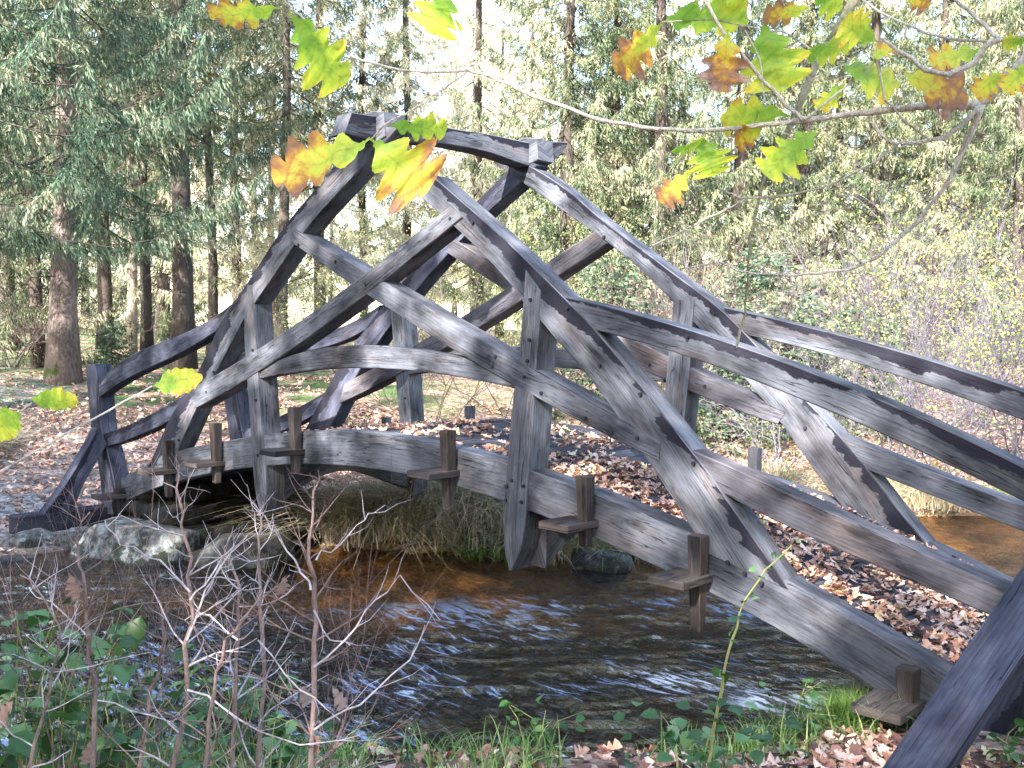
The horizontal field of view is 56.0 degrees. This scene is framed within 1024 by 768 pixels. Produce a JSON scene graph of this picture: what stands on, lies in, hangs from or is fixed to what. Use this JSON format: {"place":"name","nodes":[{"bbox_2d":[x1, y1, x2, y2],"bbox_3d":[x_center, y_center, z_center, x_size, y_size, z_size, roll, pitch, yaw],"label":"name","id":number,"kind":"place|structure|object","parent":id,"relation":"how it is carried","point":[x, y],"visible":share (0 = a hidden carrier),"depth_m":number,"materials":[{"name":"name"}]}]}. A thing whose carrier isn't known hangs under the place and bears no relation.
{"place":"outdoors","nodes":[
{"label":"outdoors","id":0,"kind":"place"},
{"bbox_2d":[0,324,1023,767],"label":"ground","id":1,"kind":"structure","parent":0,"point":[954,532],"depth_m":8.07,"materials":[{"name":"soil"}]},
{"bbox_2d":[1,528,56,547],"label":"rock","id":2,"kind":"object","parent":1,"relation":"on","point":[33,537],"visible":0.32,"depth_m":9.52,"materials":[{"name":"stone"}]},
{"bbox_2d":[0,266,101,370],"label":"bare shrub","id":3,"kind":"object","parent":1,"relation":"on","point":[25,340],"visible":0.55,"depth_m":20.95,"materials":[{"name":"beige plant"}]},
{"bbox_2d":[0,0,119,350],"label":"spruce tree","id":4,"kind":"object","parent":1,"relation":"on","point":[3,282],"visible":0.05,"depth_m":29.67,"materials":[{"name":"green plant"}]},
{"bbox_2d":[0,0,144,371],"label":"spruce tree","id":5,"kind":"object","parent":1,"relation":"on","point":[21,294],"visible":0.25,"depth_m":21.79,"materials":[{"name":"green plant"}]},
{"bbox_2d":[0,0,147,367],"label":"spruce tree","id":6,"kind":"object","parent":1,"relation":"on","point":[38,353],"visible":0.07,"depth_m":22.77,"materials":[{"name":"green plant"}]},
{"bbox_2d":[0,527,149,767],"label":"bare sapling","id":7,"kind":"object","parent":1,"relation":"on","point":[33,745],"visible":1,"depth_m":2.13,"materials":[{"name":"brown plant"}]},
{"bbox_2d":[0,597,191,767],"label":"bramble","id":8,"kind":"object","parent":1,"relation":"on","point":[17,750],"visible":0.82,"depth_m":2.55,"materials":[{"name":"green plant"}]},
{"bbox_2d":[0,367,202,472],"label":"oak sapling","id":9,"kind":"object","parent":1,"relation":"on","point":[176,380],"visible":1,"depth_m":1.90,"materials":[{"name":"green plant"}]},
{"bbox_2d":[0,374,204,767],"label":"bare sapling","id":10,"kind":"object","parent":1,"relation":"on","point":[59,573],"visible":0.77,"depth_m":3.13,"materials":[{"name":"brown plant"}]},
{"bbox_2d":[0,605,211,760],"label":"bramble","id":11,"kind":"object","parent":1,"relation":"on","point":[120,651],"visible":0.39,"depth_m":3.94,"materials":[{"name":"green plant"}]},
{"bbox_2d":[1,469,213,767],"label":"bare sapling","id":12,"kind":"object","parent":1,"relation":"on","point":[73,586],"visible":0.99,"depth_m":2.21,"materials":[{"name":"brown plant"}]},
{"bbox_2d":[15,0,203,348],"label":"spruce tree","id":13,"kind":"object","parent":1,"relation":"on","point":[105,280],"visible":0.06,"depth_m":32.69,"materials":[{"name":"green plant"}]},
{"bbox_2d":[87,318,135,365],"bbox_3d":[-9.920,-0.976,23.946,1.222,1.437,1.308,0,3,-17],"label":"young spruce","id":14,"kind":"object","parent":1,"relation":"on","point":[104,360],"visible":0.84,"depth_m":23.86,"materials":[{"name":"green plant"}]},
{"bbox_2d":[22,648,213,767],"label":"bramble","id":15,"kind":"object","parent":1,"relation":"on","point":[116,756],"visible":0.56,"depth_m":3.00,"materials":[{"name":"green plant"}]},
{"bbox_2d":[0,0,249,317],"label":"spruce tree","id":16,"kind":"object","parent":1,"relation":"on","point":[54,192],"visible":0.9,"depth_m":15.11,"materials":[{"name":"green plant"}]},
{"bbox_2d":[16,0,240,350],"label":"spruce tree","id":17,"kind":"object","parent":1,"relation":"on","point":[147,321],"visible":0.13,"depth_m":25.76,"materials":[{"name":"green plant"}]},
{"bbox_2d":[41,0,222,354],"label":"spruce tree","id":18,"kind":"object","parent":1,"relation":"on","point":[132,278],"visible":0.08,"depth_m":26.83,"materials":[{"name":"green plant"}]},
{"bbox_2d":[68,517,203,589],"bbox_3d":[-3.621,1.897,9.475,1.248,1.083,1.261,2,3,24],"label":"rock","id":19,"kind":"object","parent":1,"relation":"on","point":[100,552],"visible":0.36,"depth_m":9.06,"materials":[{"name":"stone"}]},
{"bbox_2d":[0,363,280,767],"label":"bare sapling","id":20,"kind":"object","parent":1,"relation":"on","point":[160,725],"visible":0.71,"depth_m":2.94,"materials":[{"name":"brown plant"}]},
{"bbox_2d":[0,0,290,385],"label":"spruce tree","id":21,"kind":"object","parent":1,"relation":"on","point":[63,352],"visible":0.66,"depth_m":17.68,"materials":[{"name":"green plant"}]},
{"bbox_2d":[70,540,236,767],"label":"bare sapling","id":22,"kind":"object","parent":1,"relation":"on","point":[148,710],"visible":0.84,"depth_m":2.52,"materials":[{"name":"brown plant"}]},
{"bbox_2d":[43,0,266,343],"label":"spruce tree","id":23,"kind":"object","parent":1,"relation":"on","point":[160,314],"visible":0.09,"depth_m":37.51,"materials":[{"name":"green plant"}]},
{"bbox_2d":[15,0,324,369],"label":"spruce tree","id":24,"kind":"object","parent":1,"relation":"on","point":[183,320],"visible":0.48,"depth_m":21.71,"materials":[{"name":"green plant"}]},
{"bbox_2d":[0,395,374,767],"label":"bare sapling","id":25,"kind":"object","parent":1,"relation":"on","point":[104,706],"visible":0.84,"depth_m":2.62,"materials":[{"name":"brown plant"}]},
{"bbox_2d":[78,453,310,767],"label":"bare sapling","id":26,"kind":"object","parent":1,"relation":"on","point":[85,758],"visible":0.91,"depth_m":2.32,"materials":[{"name":"brown plant"}]},
{"bbox_2d":[98,546,292,767],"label":"bare sapling","id":27,"kind":"object","parent":1,"relation":"on","point":[208,736],"visible":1,"depth_m":2.23,"materials":[{"name":"brown plant"}]},
{"bbox_2d":[113,0,303,354],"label":"spruce tree","id":28,"kind":"object","parent":1,"relation":"on","point":[212,299],"visible":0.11,"depth_m":29.71,"materials":[{"name":"green plant"}]},
{"bbox_2d":[0,467,439,767],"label":"bare sapling","id":29,"kind":"object","parent":1,"relation":"on","point":[314,742],"visible":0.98,"depth_m":2.35,"materials":[{"name":"brown plant"}]},
{"bbox_2d":[111,475,329,570],"bbox_3d":[-2.934,1.369,10.174,1.966,0.697,1.837,3,4,44],"label":"stone abutment","id":30,"kind":"object","parent":1,"relation":"on","point":[197,514],"visible":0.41,"depth_m":9.79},
{"bbox_2d":[119,0,341,352],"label":"spruce tree","id":31,"kind":"object","parent":1,"relation":"on","point":[204,260],"visible":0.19,"depth_m":32.47,"materials":[{"name":"green plant"}]},
{"bbox_2d":[152,650,311,766],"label":"bramble","id":32,"kind":"object","parent":1,"relation":"on","point":[202,714],"visible":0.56,"depth_m":3.87,"materials":[{"name":"green plant"}]},
{"bbox_2d":[193,532,295,606],"bbox_3d":[-2.514,1.854,9.080,0.880,0.848,0.863,-1,3,-25],"label":"rock","id":33,"kind":"object","parent":1,"relation":"on","point":[272,543],"visible":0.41,"depth_m":8.79,"materials":[{"name":"stone"}]},
{"bbox_2d":[176,684,340,767],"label":"bramble","id":34,"kind":"object","parent":1,"relation":"on","point":[285,755],"visible":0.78,"depth_m":3.21,"materials":[{"name":"green plant"}]},
{"bbox_2d":[193,31,330,298],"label":"spruce tree","id":35,"kind":"object","parent":1,"relation":"on","point":[255,201],"visible":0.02,"depth_m":53.04,"materials":[{"name":"green plant"}]},
{"bbox_2d":[204,0,334,338],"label":"spruce tree","id":36,"kind":"object","parent":1,"relation":"on","point":[245,184],"visible":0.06,"depth_m":32.25,"materials":[{"name":"green plant"}]},
{"bbox_2d":[213,485,328,767],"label":"bare sapling","id":37,"kind":"object","parent":1,"relation":"on","point":[258,764],"visible":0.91,"depth_m":2.76,"materials":[{"name":"brown plant"}]},
{"bbox_2d":[195,525,347,767],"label":"bare sapling","id":38,"kind":"object","parent":1,"relation":"on","point":[340,700],"visible":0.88,"depth_m":2.62,"materials":[{"name":"brown plant"}]},
{"bbox_2d":[252,507,314,536],"bbox_3d":[-2.597,1.612,10.227,0.960,0.582,1.082,2,3,21],"label":"rock","id":39,"kind":"object","parent":1,"relation":"on","point":[288,532],"visible":0.12,"depth_m":9.89,"materials":[{"name":"stone"}]},
{"bbox_2d":[189,0,394,337],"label":"spruce tree","id":40,"kind":"object","parent":1,"relation":"on","point":[285,45],"visible":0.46,"depth_m":26.61,"materials":[{"name":"green plant"}]},
{"bbox_2d":[193,0,425,317],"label":"spruce tree","id":41,"kind":"object","parent":1,"relation":"on","point":[318,20],"visible":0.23,"depth_m":30.33,"materials":[{"name":"green plant"}]},
{"bbox_2d":[177,471,504,568],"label":"grass tuft","id":42,"kind":"object","parent":1,"relation":"on","point":[341,530],"visible":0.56,"depth_m":9.38,"materials":[{"name":"plant"}]},
{"bbox_2d":[213,161,481,372],"bbox_3d":[-3.869,-2.433,21.922,6.760,4.546,5.447,2,3,37],"label":"leafy shrub","id":43,"kind":"object","parent":1,"relation":"on","point":[322,293],"visible":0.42,"depth_m":21.69,"materials":[{"name":"green plant"}]},
{"bbox_2d":[290,0,439,316],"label":"spruce tree","id":44,"kind":"object","parent":1,"relation":"on","point":[363,78],"visible":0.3,"depth_m":32.36,"materials":[{"name":"green plant"}]},
{"bbox_2d":[212,405,525,767],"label":"bare sapling","id":45,"kind":"object","parent":1,"relation":"on","point":[334,734],"visible":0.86,"depth_m":2.92,"materials":[{"name":"brown plant"}]},
{"bbox_2d":[208,473,570,555],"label":"grass tuft","id":46,"kind":"object","parent":1,"relation":"on","point":[398,493],"visible":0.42,"depth_m":9.41,"materials":[{"name":"plant"}]},
{"bbox_2d":[277,472,504,549],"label":"grass tuft","id":47,"kind":"object","parent":1,"relation":"on","point":[467,509],"visible":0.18,"depth_m":9.33,"materials":[{"name":"plant"}]},
{"bbox_2d":[282,480,504,552],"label":"grass tuft","id":48,"kind":"object","parent":1,"relation":"on","point":[460,538],"visible":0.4,"depth_m":9.31,"materials":[{"name":"plant"}]},
{"bbox_2d":[295,0,499,305],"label":"spruce tree","id":49,"kind":"object","parent":1,"relation":"on","point":[405,22],"visible":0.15,"depth_m":34.38,"materials":[{"name":"green plant"}]},
{"bbox_2d":[352,0,464,303],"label":"spruce tree","id":50,"kind":"object","parent":1,"relation":"on","point":[427,84],"visible":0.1,"depth_m":57.15,"materials":[{"name":"green plant"}]},
{"bbox_2d":[244,154,616,430],"bbox_3d":[-1.016,-0.897,13.641,5.859,3.940,4.721,0,3,-9],"label":"leafy shrub","id":51,"kind":"object","parent":1,"relation":"on","point":[437,402],"visible":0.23,"depth_m":13.40,"materials":[{"name":"green plant"}]},
{"bbox_2d":[418,0,524,311],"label":"spruce tree","id":52,"kind":"object","parent":1,"relation":"on","point":[471,182],"visible":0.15,"depth_m":47.41,"materials":[{"name":"green plant"}]},
{"bbox_2d":[368,0,579,329],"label":"spruce tree","id":53,"kind":"object","parent":1,"relation":"on","point":[478,23],"visible":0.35,"depth_m":30.41,"materials":[{"name":"green plant"}]},
{"bbox_2d":[289,146,666,423],"bbox_3d":[-0.053,-1.276,15.201,6.385,4.294,5.144,-2,3,-41],"label":"leafy shrub","id":54,"kind":"object","parent":1,"relation":"on","point":[496,335],"visible":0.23,"depth_m":14.70,"materials":[{"name":"green plant"}]},
{"bbox_2d":[380,514,582,568],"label":"grass tuft","id":55,"kind":"object","parent":1,"relation":"on","point":[485,551],"visible":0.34,"depth_m":9.32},
{"bbox_2d":[36,678,927,767],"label":"grass","id":56,"kind":"structure","parent":1,"relation":"on","point":[744,747],"depth_m":4.03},
{"bbox_2d":[434,0,555,338],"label":"spruce tree","id":57,"kind":"object","parent":1,"relation":"on","point":[496,49],"visible":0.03,"depth_m":48.04,"materials":[{"name":"green plant"}]},
{"bbox_2d":[366,508,623,573],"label":"grass tuft","id":58,"kind":"object","parent":1,"relation":"on","point":[563,555],"visible":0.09,"depth_m":9.20,"materials":[{"name":"plant"}]},
{"bbox_2d":[0,368,1023,767],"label":"fallen leaves","id":59,"kind":"object","parent":1,"relation":"on","point":[852,750],"visible":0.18,"depth_m":4.15,"materials":[{"name":"brown dry leaves"}]},
{"bbox_2d":[9,111,1023,767],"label":"footbridge","id":60,"kind":"object","parent":1,"relation":"on","point":[719,541],"visible":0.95,"depth_m":6.14,"materials":[{"name":"grey wood"}]},
{"bbox_2d":[224,416,988,662],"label":"fallen leaves","id":61,"kind":"object","parent":60,"relation":"on","point":[963,615],"visible":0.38,"depth_m":5.32,"materials":[{"name":"brown plant"}]},
{"bbox_2d":[467,0,584,330],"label":"spruce tree","id":62,"kind":"object","parent":1,"relation":"on","point":[525,80],"visible":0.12,"depth_m":40.30,"materials":[{"name":"green plant"}]},
{"bbox_2d":[498,695,585,760],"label":"weed","id":63,"kind":"object","parent":1,"relation":"on","point":[537,726],"visible":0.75,"depth_m":4.18,"materials":[{"name":"green plant"}]},
{"bbox_2d":[417,0,710,367],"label":"spruce tree","id":64,"kind":"object","parent":1,"relation":"on","point":[567,94],"visible":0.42,"depth_m":24.05,"materials":[{"name":"green plant"}]},
{"bbox_2d":[571,550,632,583],"bbox_3d":[0.840,1.705,9.000,0.544,0.284,0.472,1,3,15],"label":"rock","id":65,"kind":"object","parent":1,"relation":"on","point":[611,563],"visible":0.91,"depth_m":8.85,"materials":[{"name":"stone"}]},
{"bbox_2d":[478,0,730,344],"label":"spruce tree","id":66,"kind":"object","parent":1,"relation":"on","point":[575,120],"visible":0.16,"depth_m":25.99,"materials":[{"name":"green plant"}]},
{"bbox_2d":[552,251,671,424],"bbox_3d":[1.803,-0.676,17.092,2.932,3.449,3.139,3,3,41],"label":"young spruce","id":67,"kind":"object","parent":1,"relation":"on","point":[595,266],"visible":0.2,"depth_m":16.74,"materials":[{"name":"green plant"}]},
{"bbox_2d":[206,0,1023,349],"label":"oak tree","id":68,"kind":"object","parent":1,"relation":"on","point":[410,174],"visible":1,"depth_m":1.40,"materials":[{"name":"green plant"}]},
{"bbox_2d":[491,202,753,401],"bbox_3d":[1.352,-1.380,16.727,6.009,4.041,4.842,-2,3,-42],"label":"leafy shrub","id":69,"kind":"object","parent":1,"relation":"on","point":[683,241],"visible":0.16,"depth_m":16.89,"materials":[{"name":"green plant"}]},
{"bbox_2d":[498,249,773,424],"bbox_3d":[2.151,-0.469,14.543,3.812,3.516,4.303,-2,3,-42],"label":"bare shrub","id":70,"kind":"object","parent":1,"relation":"on","point":[599,294],"visible":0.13,"depth_m":14.56,"materials":[{"name":"beige plant"}]},
{"bbox_2d":[514,191,773,387],"bbox_3d":[2.889,-1.500,18.175,5.379,4.395,4.765,0,3,-17],"label":"bush","id":71,"kind":"object","parent":1,"relation":"on","point":[704,272],"visible":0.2,"depth_m":18.13,"materials":[{"name":"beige plant"}]},
{"bbox_2d":[520,0,822,344],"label":"spruce tree","id":72,"kind":"object","parent":1,"relation":"on","point":[664,64],"visible":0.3,"depth_m":24.03,"materials":[{"name":"green plant"}]},
{"bbox_2d":[587,214,820,428],"bbox_3d":[3.051,-0.870,16.162,4.130,3.809,4.662,1,3,19],"label":"bare shrub","id":73,"kind":"object","parent":1,"relation":"on","point":[769,300],"visible":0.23,"depth_m":15.20,"materials":[{"name":"beige plant"}]},
{"bbox_2d":[613,545,808,767],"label":"bramble","id":74,"kind":"object","parent":1,"relation":"on","point":[674,738],"visible":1,"depth_m":3.00,"materials":[{"name":"green plant"}]},
{"bbox_2d":[662,296,789,457],"bbox_3d":[3.334,-0.028,15.079,2.321,2.730,2.485,0,3,-18],"label":"young spruce","id":75,"kind":"object","parent":1,"relation":"on","point":[714,416],"visible":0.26,"depth_m":14.61,"materials":[{"name":"green plant"}]},
{"bbox_2d":[670,0,830,313],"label":"spruce tree","id":76,"kind":"object","parent":1,"relation":"on","point":[752,17],"visible":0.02,"depth_m":43.06,"materials":[{"name":"green plant"}]},
{"bbox_2d":[629,0,898,362],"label":"spruce tree","id":77,"kind":"object","parent":1,"relation":"on","point":[742,190],"visible":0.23,"depth_m":26.89,"materials":[{"name":"green plant"}]},
{"bbox_2d":[697,406,852,487],"bbox_3d":[2.755,0.928,11.028,2.371,1.733,2.376,3,3,38],"label":"brushwood","id":78,"kind":"object","parent":1,"relation":"on","point":[750,444],"visible":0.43,"depth_m":11.38,"materials":[{"name":"beige plant"}]},
{"bbox_2d":[699,239,851,427],"bbox_3d":[4.555,-0.798,17.363,3.176,3.736,3.401,1,3,19],"label":"young spruce","id":79,"kind":"object","parent":1,"relation":"on","point":[764,283],"visible":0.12,"depth_m":17.27,"materials":[{"name":"green plant"}]},
{"bbox_2d":[709,286,870,440],"bbox_3d":[4.556,-0.199,15.534,2.443,2.874,2.616,0,3,-14],"label":"young spruce","id":80,"kind":"object","parent":1,"relation":"on","point":[811,321],"visible":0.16,"depth_m":15.29,"materials":[{"name":"green plant"}]},
{"bbox_2d":[748,678,839,740],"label":"weed","id":81,"kind":"object","parent":1,"relation":"on","point":[814,695],"visible":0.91,"depth_m":4.27,"materials":[{"name":"green plant"}]},
{"bbox_2d":[691,203,910,472],"bbox_3d":[3.308,-0.519,13.434,3.346,4.196,5.218,0,3,-21],"label":"bare shrub","id":82,"kind":"object","parent":1,"relation":"on","point":[773,437],"visible":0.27,"depth_m":13.08,"materials":[{"name":"grey plant"}]},
{"bbox_2d":[674,0,932,356],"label":"spruce tree","id":83,"kind":"object","parent":1,"relation":"on","point":[814,156],"visible":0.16,"depth_m":29.11,"materials":[{"name":"green plant"}]},
{"bbox_2d":[720,0,956,350],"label":"spruce tree","id":84,"kind":"object","parent":1,"relation":"on","point":[862,138],"visible":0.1,"depth_m":34.40,"materials":[{"name":"green plant"}]},
{"bbox_2d":[786,677,901,733],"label":"grass tuft","id":85,"kind":"object","parent":1,"relation":"on","point":[836,698],"visible":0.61,"depth_m":4.52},
{"bbox_2d":[695,120,1023,450],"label":"bare shrub","id":86,"kind":"object","parent":1,"relation":"on","point":[837,321],"visible":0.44,"depth_m":13.14,"materials":[{"name":"grey plant"}]},
{"bbox_2d":[703,177,1023,489],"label":"bare shrub","id":87,"kind":"object","parent":1,"relation":"on","point":[924,396],"visible":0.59,"depth_m":12.34,"materials":[{"name":"grey plant"}]},
{"bbox_2d":[712,181,1022,393],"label":"bare shrub","id":88,"kind":"object","parent":1,"relation":"on","point":[839,294],"visible":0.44,"depth_m":16.71,"materials":[{"name":"beige plant"}]},
{"bbox_2d":[713,115,1023,430],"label":"bare shrub","id":89,"kind":"object","parent":1,"relation":"on","point":[942,252],"visible":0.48,"depth_m":17.26,"materials":[{"name":"grey plant"}]},
{"bbox_2d":[812,304,924,443],"bbox_3d":[5.701,-0.097,15.657,2.354,2.587,2.199,0,3,-10],"label":"young spruce","id":90,"kind":"object","parent":1,"relation":"on","point":[859,336],"visible":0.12,"depth_m":15.41,"materials":[{"name":"green plant"}]},
{"bbox_2d":[831,0,936,330],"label":"spruce tree","id":91,"kind":"object","parent":1,"relation":"on","point":[925,60],"visible":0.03,"depth_m":51.02,"materials":[{"name":"green plant"}]},
{"bbox_2d":[761,0,1007,335],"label":"spruce tree","id":92,"kind":"object","parent":1,"relation":"on","point":[876,27],"visible":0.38,"depth_m":28.37,"materials":[{"name":"green plant"}]},
{"bbox_2d":[765,139,1023,457],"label":"yellow shrub","id":93,"kind":"object","parent":1,"relation":"on","point":[933,312],"visible":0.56,"depth_m":13.84,"materials":[{"name":"grey plant"}]},
{"bbox_2d":[767,185,1022,459],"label":"bare shrub","id":94,"kind":"object","parent":1,"relation":"on","point":[908,402],"visible":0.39,"depth_m":12.48,"materials":[{"name":"grey plant"}]},
{"bbox_2d":[797,168,1023,442],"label":"yellow shrub","id":95,"kind":"object","parent":1,"relation":"on","point":[984,307],"visible":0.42,"depth_m":15.52,"materials":[{"name":"grey plant"}]},
{"bbox_2d":[799,98,1023,423],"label":"bare shrub","id":96,"kind":"object","parent":1,"relation":"on","point":[960,325],"visible":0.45,"depth_m":17.23,"materials":[{"name":"grey plant"}]},
{"bbox_2d":[802,0,1023,366],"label":"spruce tree","id":97,"kind":"object","parent":1,"relation":"on","point":[947,8],"visible":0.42,"depth_m":26.44,"materials":[{"name":"green plant"}]},
{"bbox_2d":[829,456,1009,513],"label":"grass tuft","id":98,"kind":"object","parent":1,"relation":"on","point":[921,498],"visible":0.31,"depth_m":11.69,"materials":[{"name":"plant"}]},
{"bbox_2d":[832,191,1023,463],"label":"bare shrub","id":99,"kind":"object","parent":1,"relation":"on","point":[1014,442],"visible":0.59,"depth_m":12.12,"materials":[{"name":"grey plant"}]},
{"bbox_2d":[848,0,1021,357],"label":"spruce tree","id":100,"kind":"object","parent":1,"relation":"on","point":[959,168],"visible":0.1,"depth_m":33.53,"materials":[{"name":"green plant"}]},
{"bbox_2d":[860,0,1023,364],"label":"spruce tree","id":101,"kind":"object","parent":1,"relation":"on","point":[1016,130],"visible":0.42,"depth_m":24.75,"materials":[{"name":"green plant"}]},
{"bbox_2d":[872,201,1023,472],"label":"bare shrub","id":102,"kind":"object","parent":1,"relation":"on","point":[992,410],"visible":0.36,"depth_m":12.95,"materials":[{"name":"grey plant"}]},
{"bbox_2d":[985,718,1023,767],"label":"weed","id":103,"kind":"object","parent":1,"relation":"on","point":[1011,755],"visible":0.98,"depth_m":3.74,"materials":[{"name":"green plant"}]},
{"bbox_2d":[0,516,1023,758],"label":"stream water","id":104,"kind":"structure","parent":0,"point":[447,608],"depth_m":6.53,"materials":[{"name":"liquid"}]},
{"bbox_2d":[14,0,1020,329],"label":"sky","id":105,"kind":"structure","parent":0,"point":[372,33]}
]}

